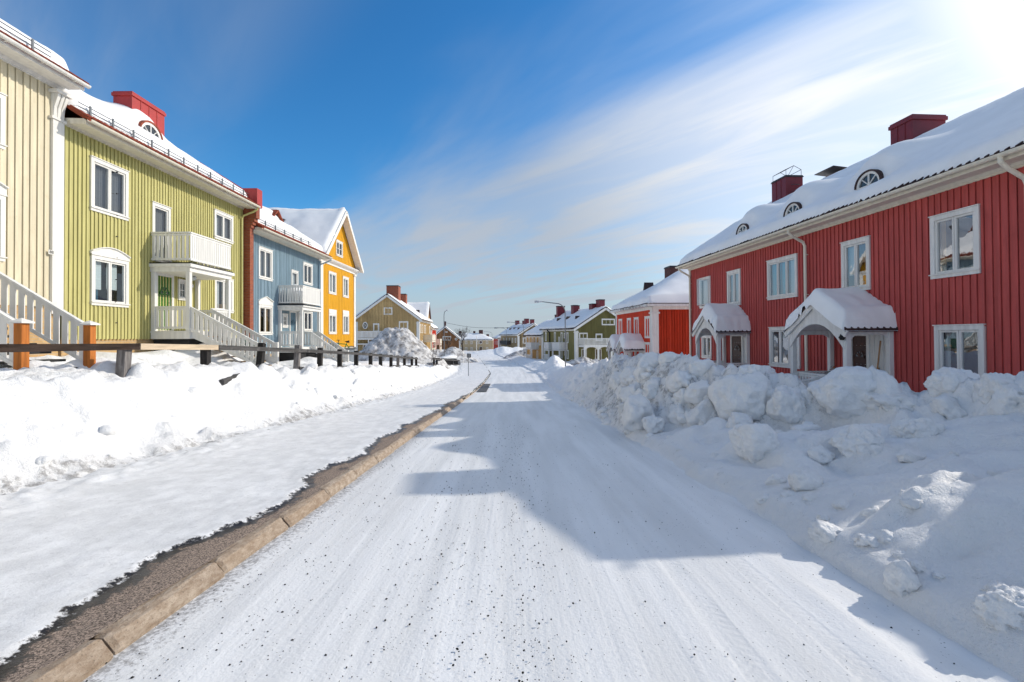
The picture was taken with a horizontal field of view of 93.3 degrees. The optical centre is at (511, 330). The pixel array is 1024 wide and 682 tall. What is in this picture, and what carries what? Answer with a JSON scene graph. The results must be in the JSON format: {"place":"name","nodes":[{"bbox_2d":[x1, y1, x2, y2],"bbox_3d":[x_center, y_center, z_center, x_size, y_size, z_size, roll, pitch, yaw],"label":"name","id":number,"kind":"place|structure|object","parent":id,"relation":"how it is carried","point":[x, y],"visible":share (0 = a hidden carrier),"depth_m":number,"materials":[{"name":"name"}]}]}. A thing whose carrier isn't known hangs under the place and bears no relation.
{"place":"outdoors","nodes":[
{"label":"outdoors","id":0,"kind":"place"},
{"bbox_2d":[0,350,489,681],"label":"pavement","id":1,"kind":"structure","parent":0,"point":[83,560],"depth_m":5.21,"materials":[{"name":"snow"}]},
{"bbox_2d":[289,284,304,304],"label":"balcony snow","id":2,"kind":"structure","parent":0,"point":[296,296],"depth_m":26.34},
{"bbox_2d":[0,343,1023,681],"bbox_3d":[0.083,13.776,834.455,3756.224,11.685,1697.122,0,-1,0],"label":"snow ground","id":3,"kind":"structure","parent":0,"point":[962,529],"depth_m":7.11,"materials":[{"name":"snow"}]},
{"bbox_2d":[35,456,51,465],"bbox_3d":[-6.490,1.826,6.673,0.179,0.187,0.176,-14,-3,-6],"label":"snow clod","id":4,"kind":"object","parent":3,"relation":"on","point":[43,460],"visible":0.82,"depth_m":6.65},
{"bbox_2d":[0,18,100,369],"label":"cream house","id":5,"kind":"structure","parent":3,"relation":"on","point":[37,79],"depth_m":12.46,"materials":[{"name":"beige wood"}]},
{"bbox_2d":[0,92,7,149],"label":"window","id":6,"kind":"structure","parent":5,"relation":"in","point":[2,96],"depth_m":11.94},
{"bbox_2d":[0,182,8,261],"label":"window","id":7,"kind":"structure","parent":5,"relation":"in","point":[3,188],"depth_m":11.93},
{"bbox_2d":[99,424,116,435],"bbox_3d":[-6.814,1.700,8.128,0.280,0.245,0.282,0,-1,-37],"label":"snow clod","id":8,"kind":"object","parent":3,"relation":"on","point":[110,429],"visible":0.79,"depth_m":8.06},
{"bbox_2d":[58,89,278,365],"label":"green house","id":9,"kind":"structure","parent":3,"relation":"on","point":[153,234],"depth_m":16.82,"materials":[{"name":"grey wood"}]},
{"bbox_2d":[68,155,129,220],"bbox_3d":[-12.959,-4.423,15.158,0.835,1.640,1.732,0,-1,0],"label":"window","id":10,"kind":"structure","parent":9,"relation":"in","point":[105,182],"depth_m":15.12,"materials":[{"name":"wood"}]},
{"bbox_2d":[72,247,130,307],"bbox_3d":[-12.935,-1.680,15.154,0.850,1.837,1.724,0,-1,0],"label":"window","id":11,"kind":"structure","parent":9,"relation":"in","point":[107,264],"depth_m":15.28,"materials":[{"name":"wood"}]},
{"bbox_2d":[127,201,171,261],"bbox_3d":[-12.954,-3.500,17.363,0.835,2.079,1.221,0,-1,0],"label":"door","id":12,"kind":"structure","parent":9,"relation":"in","point":[161,214],"depth_m":17.47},
{"bbox_2d":[158,276,170,329],"bbox_3d":[-12.582,-0.998,17.502,0.119,1.933,0.718,0,-1,0],"label":"door","id":13,"kind":"structure","parent":9,"relation":"in","point":[160,292],"depth_m":17.43,"materials":[{"name":"green wood"}]},
{"bbox_2d":[178,279,185,300],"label":"window","id":14,"kind":"structure","parent":9,"relation":"in","point":[181,283],"depth_m":18.48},
{"bbox_2d":[213,208,233,243],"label":"window","id":15,"kind":"structure","parent":9,"relation":"in","point":[222,222],"depth_m":21.13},
{"bbox_2d":[215,279,233,312],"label":"window","id":16,"kind":"structure","parent":9,"relation":"in","point":[219,284],"depth_m":21.17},
{"bbox_2d":[188,386,199,392],"bbox_3d":[-7.461,1.393,11.264,0.288,0.195,0.338,-1,-1,14],"label":"snow clod","id":17,"kind":"object","parent":3,"relation":"on","point":[191,389],"visible":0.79,"depth_m":11.22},
{"bbox_2d":[0,343,418,377],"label":"rail fence","id":18,"kind":"object","parent":3,"relation":"on","point":[123,359],"visible":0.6,"depth_m":12.29,"materials":[{"name":"brown wood"}]},
{"bbox_2d":[200,162,261,342],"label":"party wall","id":19,"kind":"structure","parent":3,"relation":"on","point":[250,221],"depth_m":22.71,"materials":[{"name":"red brick"}]},
{"bbox_2d":[219,365,259,384],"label":"fallen beam","id":20,"kind":"structure","parent":3,"relation":"on","point":[223,381],"depth_m":12.67,"materials":[{"name":"grey wood"}]},
{"bbox_2d":[19,383,483,681],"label":"kerb","id":21,"kind":"structure","parent":3,"relation":"on","point":[84,661],"depth_m":3.55,"materials":[{"name":"stone"}]},
{"bbox_2d":[253,206,348,361],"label":"blue house","id":22,"kind":"structure","parent":3,"relation":"on","point":[286,257],"depth_m":26.19,"materials":[{"name":"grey wood"}]},
{"bbox_2d":[258,246,273,281],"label":"window","id":23,"kind":"structure","parent":22,"relation":"in","point":[265,255],"depth_m":24.76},
{"bbox_2d":[258,296,273,334],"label":"window","id":24,"kind":"structure","parent":22,"relation":"in","point":[265,304],"depth_m":25.03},
{"bbox_2d":[282,313,287,327],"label":"window","id":25,"kind":"structure","parent":22,"relation":"in","point":[284,316],"depth_m":26.78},
{"bbox_2d":[291,269,298,284],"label":"window","id":26,"kind":"structure","parent":22,"relation":"in","point":[294,274],"depth_m":28.21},
{"bbox_2d":[303,261,312,285],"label":"window","id":27,"kind":"structure","parent":22,"relation":"in","point":[307,267],"depth_m":30.34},
{"bbox_2d":[304,312,312,331],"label":"window","id":28,"kind":"structure","parent":22,"relation":"in","point":[308,316],"depth_m":30.35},
{"bbox_2d":[269,207,363,357],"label":"yellow house","id":29,"kind":"structure","parent":3,"relation":"on","point":[330,232],"depth_m":34.70,"materials":[{"name":"wood"}]},
{"bbox_2d":[328,271,336,294],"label":"window","id":30,"kind":"structure","parent":29,"relation":"in","point":[331,275],"depth_m":33.94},
{"bbox_2d":[329,309,336,333],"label":"window","id":31,"kind":"structure","parent":29,"relation":"in","point":[332,313],"depth_m":33.90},
{"bbox_2d":[336,239,342,257],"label":"window","id":32,"kind":"structure","parent":29,"relation":"in","point":[339,245],"depth_m":35.44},
{"bbox_2d":[343,276,348,297],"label":"window","id":33,"kind":"structure","parent":29,"relation":"in","point":[345,279],"depth_m":36.60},
{"bbox_2d":[343,310,348,333],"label":"window","id":34,"kind":"structure","parent":29,"relation":"in","point":[345,313],"depth_m":36.71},
{"bbox_2d":[344,348,357,361],"bbox_3d":[-10.840,1.742,31.982,1.100,1.180,0.500,0,-1,0],"label":"utility cabinet","id":35,"kind":"object","parent":3,"relation":"on","point":[351,358],"visible":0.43,"depth_m":31.78,"materials":[{"name":"grey metal"}]},
{"bbox_2d":[355,285,435,350],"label":"pale yellow house","id":36,"kind":"structure","parent":3,"relation":"on","point":[392,307],"depth_m":80.79,"materials":[{"name":"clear wood"}]},
{"bbox_2d":[358,327,449,368],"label":"snow heap","id":37,"kind":"object","parent":3,"relation":"on","point":[401,341],"visible":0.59,"depth_m":53.66,"materials":[{"name":"snow"}]},
{"bbox_2d":[431,323,441,350],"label":"brick red house","id":38,"kind":"structure","parent":3,"relation":"on","point":[433,328],"depth_m":101.23,"materials":[{"name":"clear brick"}]},
{"bbox_2d":[433,358,459,365],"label":"picket fence","id":39,"kind":"object","parent":3,"relation":"on","point":[451,361],"visible":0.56,"depth_m":61.98,"materials":[{"name":"grey wood"}]},
{"bbox_2d":[436,321,461,349],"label":"brown house","id":40,"kind":"structure","parent":3,"relation":"on","point":[455,337],"depth_m":165.44,"materials":[{"name":"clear wood"}]},
{"bbox_2d":[441,355,460,364],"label":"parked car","id":41,"kind":"object","parent":3,"relation":"on","point":[451,357],"visible":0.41,"depth_m":71.46,"materials":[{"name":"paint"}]},
{"bbox_2d":[431,347,478,362],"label":"snow heap","id":42,"kind":"object","parent":3,"relation":"on","point":[460,354],"visible":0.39,"depth_m":81.41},
{"bbox_2d":[455,327,471,350],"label":"bare tree","id":43,"kind":"object","parent":3,"relation":"on","point":[460,335],"visible":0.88,"depth_m":184.74,"materials":[{"name":"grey plant"}]},
{"bbox_2d":[457,330,492,350],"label":"beige house","id":44,"kind":"structure","parent":3,"relation":"on","point":[484,342],"depth_m":205.10,"materials":[{"name":"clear wood"}]},
{"bbox_2d":[470,346,524,354],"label":"snow heap","id":45,"kind":"object","parent":3,"relation":"on","point":[499,350],"visible":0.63,"depth_m":132.47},
{"bbox_2d":[492,328,507,348],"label":"rust house","id":46,"kind":"structure","parent":3,"relation":"on","point":[496,339],"depth_m":167.45,"materials":[{"name":"red wood"}]},
{"bbox_2d":[503,348,525,358],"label":"snow heap","id":47,"kind":"object","parent":3,"relation":"on","point":[520,353],"visible":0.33,"depth_m":99.87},
{"bbox_2d":[499,319,536,347],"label":"khaki house","id":48,"kind":"structure","parent":3,"relation":"on","point":[516,337],"depth_m":144.16,"materials":[{"name":"beige wood"}]},
{"bbox_2d":[523,315,555,358],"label":"ochre house","id":49,"kind":"structure","parent":3,"relation":"on","point":[534,336],"depth_m":88.97,"materials":[{"name":"yellow wood"}]},
{"bbox_2d":[534,300,565,365],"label":"street lamp","id":50,"kind":"object","parent":3,"relation":"on","point":[535,301],"visible":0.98,"depth_m":50.93,"materials":[{"name":"grey metal"}]},
{"bbox_2d":[539,355,572,370],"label":"snow heap","id":51,"kind":"object","parent":3,"relation":"on","point":[553,360],"visible":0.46,"depth_m":56.56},
{"bbox_2d":[539,299,615,360],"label":"olive house","id":52,"kind":"structure","parent":3,"relation":"on","point":[590,330],"depth_m":75.88,"materials":[{"name":"green wood"}]},
{"bbox_2d":[566,357,599,365],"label":"snow heap","id":53,"kind":"object","parent":3,"relation":"on","point":[579,360],"visible":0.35,"depth_m":60.85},
{"bbox_2d":[608,371,620,388],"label":"snow block","id":54,"kind":"object","parent":3,"relation":"on","point":[614,381],"depth_m":16.86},
{"bbox_2d":[615,385,622,400],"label":"snow block","id":55,"kind":"object","parent":3,"relation":"on","point":[617,391],"depth_m":15.05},
{"bbox_2d":[619,366,635,385],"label":"snow block","id":56,"kind":"object","parent":3,"relation":"on","point":[626,374],"depth_m":14.84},
{"bbox_2d":[620,382,640,402],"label":"snow block","id":57,"kind":"object","parent":3,"relation":"on","point":[626,391],"depth_m":12.97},
{"bbox_2d":[621,394,654,432],"bbox_3d":[3.013,2.012,11.548,0.808,1.023,0.929,0,-1,0],"label":"snow block","id":58,"kind":"object","parent":3,"relation":"on","point":[637,408],"depth_m":11.25,"materials":[{"name":"snow"}]},
{"bbox_2d":[634,352,658,382],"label":"snow block","id":59,"kind":"object","parent":3,"relation":"on","point":[647,359],"depth_m":13.21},
{"bbox_2d":[606,266,688,359],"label":"orange red house","id":60,"kind":"structure","parent":3,"relation":"on","point":[651,317],"depth_m":36.06,"materials":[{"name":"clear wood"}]},
{"bbox_2d":[644,316,649,337],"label":"window","id":61,"kind":"structure","parent":60,"relation":"in","point":[645,317],"depth_m":36.06,"materials":[{"name":"white glass"}]},
{"bbox_2d":[643,384,656,400],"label":"snow block","id":62,"kind":"object","parent":3,"relation":"on","point":[649,392],"depth_m":12.10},
{"bbox_2d":[641,414,664,433],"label":"snow block","id":63,"kind":"object","parent":3,"relation":"on","point":[653,423],"depth_m":10.78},
{"bbox_2d":[645,377,660,390],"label":"snow block","id":64,"kind":"object","parent":3,"relation":"on","point":[655,381],"depth_m":12.21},
{"bbox_2d":[658,352,680,364],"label":"snow block","id":65,"kind":"object","parent":3,"relation":"on","point":[667,357],"depth_m":12.57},
{"bbox_2d":[668,404,684,423],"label":"snow block","id":66,"kind":"object","parent":3,"relation":"on","point":[675,411],"depth_m":10.95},
{"bbox_2d":[671,388,687,405],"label":"snow block","id":67,"kind":"object","parent":3,"relation":"on","point":[677,397],"depth_m":11.17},
{"bbox_2d":[666,370,696,392],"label":"snow block","id":68,"kind":"object","parent":3,"relation":"on","point":[677,380],"depth_m":11.36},
{"bbox_2d":[676,413,686,423],"bbox_3d":[3.838,1.972,10.823,0.312,0.244,0.300,0,-1,-17],"label":"snow clod","id":69,"kind":"object","parent":3,"relation":"on","point":[681,419],"visible":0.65,"depth_m":10.72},
{"bbox_2d":[683,380,709,404],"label":"snow block","id":70,"kind":"object","parent":3,"relation":"on","point":[695,393],"depth_m":10.82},
{"bbox_2d":[686,399,714,426],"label":"snow block","id":71,"kind":"object","parent":3,"relation":"on","point":[701,412],"depth_m":10.25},
{"bbox_2d":[689,358,715,376],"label":"snow block","id":72,"kind":"object","parent":3,"relation":"on","point":[700,368],"depth_m":11.35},
{"bbox_2d":[708,372,770,420],"bbox_3d":[4.822,1.496,10.154,1.372,1.297,1.310,0,-1,0],"label":"snow block","id":73,"kind":"object","parent":3,"relation":"on","point":[738,393],"depth_m":9.74,"materials":[{"name":"snow"}]},
{"bbox_2d":[737,364,775,374],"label":"snow block","id":74,"kind":"object","parent":73,"relation":"on","point":[750,369],"depth_m":10.26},
{"bbox_2d":[726,412,752,427],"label":"snow block","id":75,"kind":"object","parent":3,"relation":"on","point":[735,418],"depth_m":9.16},
{"bbox_2d":[728,423,779,462],"bbox_3d":[3.798,1.733,7.466,0.686,0.654,0.668,0,-1,0],"label":"snow block","id":76,"kind":"object","parent":3,"relation":"on","point":[754,443],"depth_m":7.28,"materials":[{"name":"snow"}]},
{"bbox_2d":[754,493,768,503],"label":"snow block","id":77,"kind":"object","parent":3,"relation":"on","point":[761,498],"depth_m":5.54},
{"bbox_2d":[765,473,786,484],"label":"snow block","id":78,"kind":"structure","parent":3,"relation":"on","point":[775,478],"depth_m":5.90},
{"bbox_2d":[766,384,805,423],"bbox_3d":[5.416,1.524,9.524,0.898,0.935,0.827,0,-1,0],"label":"snow block","id":79,"kind":"object","parent":3,"relation":"on","point":[785,403],"depth_m":9.18,"materials":[{"name":"snow"}]},
{"bbox_2d":[787,469,823,490],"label":"snow block","id":80,"kind":"object","parent":3,"relation":"on","point":[804,479],"depth_m":5.45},
{"bbox_2d":[790,424,821,430],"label":"snow block","id":81,"kind":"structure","parent":3,"relation":"on","point":[805,427],"depth_m":8.14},
{"bbox_2d":[800,389,813,403],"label":"snow block","id":82,"kind":"object","parent":3,"relation":"on","point":[808,396],"depth_m":9.27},
{"bbox_2d":[802,492,818,500],"bbox_3d":[3.222,1.823,5.213,0.181,0.157,0.135,0,-1,-1],"label":"snow clod","id":83,"kind":"object","parent":3,"relation":"on","point":[809,496],"visible":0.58,"depth_m":5.19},
{"bbox_2d":[807,445,835,464],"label":"snow block","id":84,"kind":"object","parent":3,"relation":"on","point":[822,455],"depth_m":6.66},
{"bbox_2d":[816,514,829,520],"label":"snow block","id":85,"kind":"object","parent":3,"relation":"on","point":[824,517],"depth_m":4.64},
{"bbox_2d":[808,519,842,542],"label":"snow block","id":86,"kind":"object","parent":3,"relation":"on","point":[822,531],"depth_m":4.34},
{"bbox_2d":[831,498,849,508],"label":"snow block","id":87,"kind":"object","parent":3,"relation":"on","point":[843,503],"depth_m":4.82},
{"bbox_2d":[807,366,876,420],"bbox_3d":[6.323,1.239,9.153,1.504,1.146,1.389,0,-1,0],"label":"snow block","id":88,"kind":"object","parent":3,"relation":"on","point":[838,393],"depth_m":8.65,"materials":[{"name":"snow"}]},
{"bbox_2d":[675,87,1023,391],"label":"long red house","id":89,"kind":"structure","parent":3,"relation":"on","point":[906,247],"depth_m":13.70,"materials":[{"name":"painted wood planks"},{"name":"smooth snow"},{"name":"dark roof tile"}]},
{"bbox_2d":[697,276,717,308],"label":"window","id":90,"kind":"structure","parent":89,"relation":"in","point":[703,284],"depth_m":24.78,"materials":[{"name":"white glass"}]},
{"bbox_2d":[701,335,727,358],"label":"window","id":91,"kind":"structure","parent":89,"relation":"in","point":[706,341],"depth_m":24.50,"materials":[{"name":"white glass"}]},
{"bbox_2d":[732,336,740,367],"bbox_3d":[10.013,1.243,21.519,0.119,2.000,0.830,0,-1,-4],"label":"door","id":92,"kind":"structure","parent":89,"relation":"in","point":[736,340],"depth_m":21.56,"materials":[{"name":"brown wood"}]},
{"bbox_2d":[726,268,756,304],"bbox_3d":[10.379,-1.937,21.873,0.835,1.601,1.440,0,-1,-4],"label":"window","id":93,"kind":"structure","parent":89,"relation":"in","point":[734,276],"depth_m":21.88,"materials":[{"name":"white glass"}]},
{"bbox_2d":[766,253,820,299],"bbox_3d":[10.622,-2.012,18.424,0.835,1.573,2.125,0,-1,-4],"label":"window","id":94,"kind":"structure","parent":89,"relation":"in","point":[782,272],"depth_m":18.60,"materials":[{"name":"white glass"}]},
{"bbox_2d":[768,327,821,368],"bbox_3d":[10.644,0.615,18.307,0.835,1.550,2.128,0,-1,-4],"label":"window","id":95,"kind":"structure","parent":89,"relation":"in","point":[779,345],"depth_m":19.02,"materials":[{"name":"white glass"}]},
{"bbox_2d":[853,336,865,367],"bbox_3d":[10.501,1.155,14.593,0.119,2.000,0.553,0,-1,-4],"label":"door","id":96,"kind":"structure","parent":89,"relation":"in","point":[859,350],"depth_m":14.61,"materials":[{"name":"brown wood"}]},
{"bbox_2d":[840,235,894,289],"bbox_3d":[10.876,-2.011,14.833,0.835,1.594,1.428,0,-1,-4],"label":"window","id":97,"kind":"structure","parent":89,"relation":"in","point":[855,253],"depth_m":15.16,"materials":[{"name":"clear glass"}]},
{"bbox_2d":[928,204,1018,278],"bbox_3d":[11.092,-2.119,11.764,0.835,1.599,1.529,0,-1,-4],"label":"window","id":98,"kind":"structure","parent":89,"relation":"in","point":[955,235],"depth_m":12.13,"materials":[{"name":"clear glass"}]},
{"bbox_2d":[932,324,1020,377],"bbox_3d":[11.114,0.667,11.662,0.835,1.648,1.524,0,-1,-4],"label":"window","id":99,"kind":"structure","parent":89,"relation":"in","point":[964,346],"depth_m":12.03,"materials":[{"name":"clear glass"}]},
{"bbox_2d":[828,424,884,457],"bbox_3d":[4.767,1.541,6.675,0.648,0.516,0.566,-1,-1,41],"label":"snow block","id":100,"kind":"object","parent":3,"relation":"on","point":[852,440],"depth_m":6.55,"materials":[{"name":"snow"}]},
{"bbox_2d":[852,533,881,547],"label":"snow block","id":101,"kind":"object","parent":3,"relation":"on","point":[865,539],"depth_m":3.97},
{"bbox_2d":[860,505,878,516],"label":"snow block","id":102,"kind":"object","parent":3,"relation":"on","point":[867,512],"depth_m":4.40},
{"bbox_2d":[870,529,892,542],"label":"snow block","id":103,"kind":"object","parent":3,"relation":"on","point":[883,535],"depth_m":3.94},
{"bbox_2d":[860,390,917,411],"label":"snow block","id":104,"kind":"object","parent":3,"relation":"on","point":[903,400],"depth_m":8.20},
{"bbox_2d":[892,550,905,557],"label":"snow block","id":105,"kind":"object","parent":3,"relation":"on","point":[901,554],"depth_m":3.71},
{"bbox_2d":[883,560,920,597],"bbox_3d":[2.789,1.781,3.463,0.214,0.325,0.258,-1,-1,39],"label":"snow block","id":106,"kind":"object","parent":3,"relation":"on","point":[901,579],"depth_m":3.39,"materials":[{"name":"snow"}]},
{"bbox_2d":[896,448,925,462],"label":"snow block","id":107,"kind":"object","parent":3,"relation":"on","point":[906,455],"depth_m":5.92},
{"bbox_2d":[899,499,923,509],"bbox_3d":[3.423,1.474,4.131,0.163,0.089,0.138,0,-1,-16],"label":"snow clod","id":108,"kind":"object","parent":3,"relation":"on","point":[913,504],"visible":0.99,"depth_m":4.09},
{"bbox_2d":[888,417,944,438],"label":"snow block","id":109,"kind":"object","parent":3,"relation":"on","point":[909,427],"depth_m":6.70,"materials":[{"name":"snow"}]},
{"bbox_2d":[909,560,926,573],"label":"snow block","id":110,"kind":"object","parent":3,"relation":"on","point":[917,567],"depth_m":3.48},
{"bbox_2d":[931,571,945,579],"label":"snow block","id":111,"kind":"object","parent":3,"relation":"on","point":[938,575],"depth_m":3.37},
{"bbox_2d":[929,394,967,419],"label":"snow block","id":112,"kind":"object","parent":3,"relation":"on","point":[947,406],"depth_m":7.41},
{"bbox_2d":[923,366,979,395],"bbox_3d":[7.359,0.994,7.957,0.934,0.815,0.774,0,-1,0],"label":"snow block","id":113,"kind":"object","parent":3,"relation":"on","point":[944,379],"depth_m":7.84,"materials":[{"name":"snow"}]},
{"bbox_2d":[980,580,997,591],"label":"snow block","id":114,"kind":"object","parent":3,"relation":"on","point":[986,586],"depth_m":3.10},
{"bbox_2d":[986,469,1003,475],"bbox_3d":[4.827,1.442,4.805,0.132,0.117,0.146,0,-1,-34],"label":"snow clod","id":115,"kind":"object","parent":3,"relation":"on","point":[992,472],"visible":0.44,"depth_m":4.80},
{"bbox_2d":[971,372,1023,415],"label":"snow block","id":116,"kind":"object","parent":3,"relation":"on","point":[1003,394],"depth_m":6.94,"materials":[{"name":"snow"}]},
{"bbox_2d":[972,581,1023,630],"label":"snow block","id":117,"kind":"object","parent":3,"relation":"on","point":[999,605],"depth_m":2.84,"materials":[{"name":"snow"}]},
{"bbox_2d":[0,0,1023,337],"label":"sky","id":118,"kind":"structure","parent":0,"point":[486,160],"materials":[{"name":"blue"}]},
{"bbox_2d":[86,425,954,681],"bbox_3d":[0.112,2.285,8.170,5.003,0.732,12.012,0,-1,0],"label":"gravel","id":119,"kind":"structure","parent":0,"point":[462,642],"depth_m":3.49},
{"bbox_2d":[82,350,1019,681],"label":"road","id":120,"kind":"structure","parent":0,"point":[636,576],"depth_m":3.70,"materials":[{"name":"snow"}]},
{"bbox_2d":[477,384,489,391],"bbox_3d":[-1.999,4.168,35.702,0.628,0.412,9.506,0,-1,-1],"label":"road patch","id":121,"kind":"object","parent":120,"relation":"on","point":[484,387],"visible":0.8,"depth_m":34.20,"materials":[{"name":"asphalt"}]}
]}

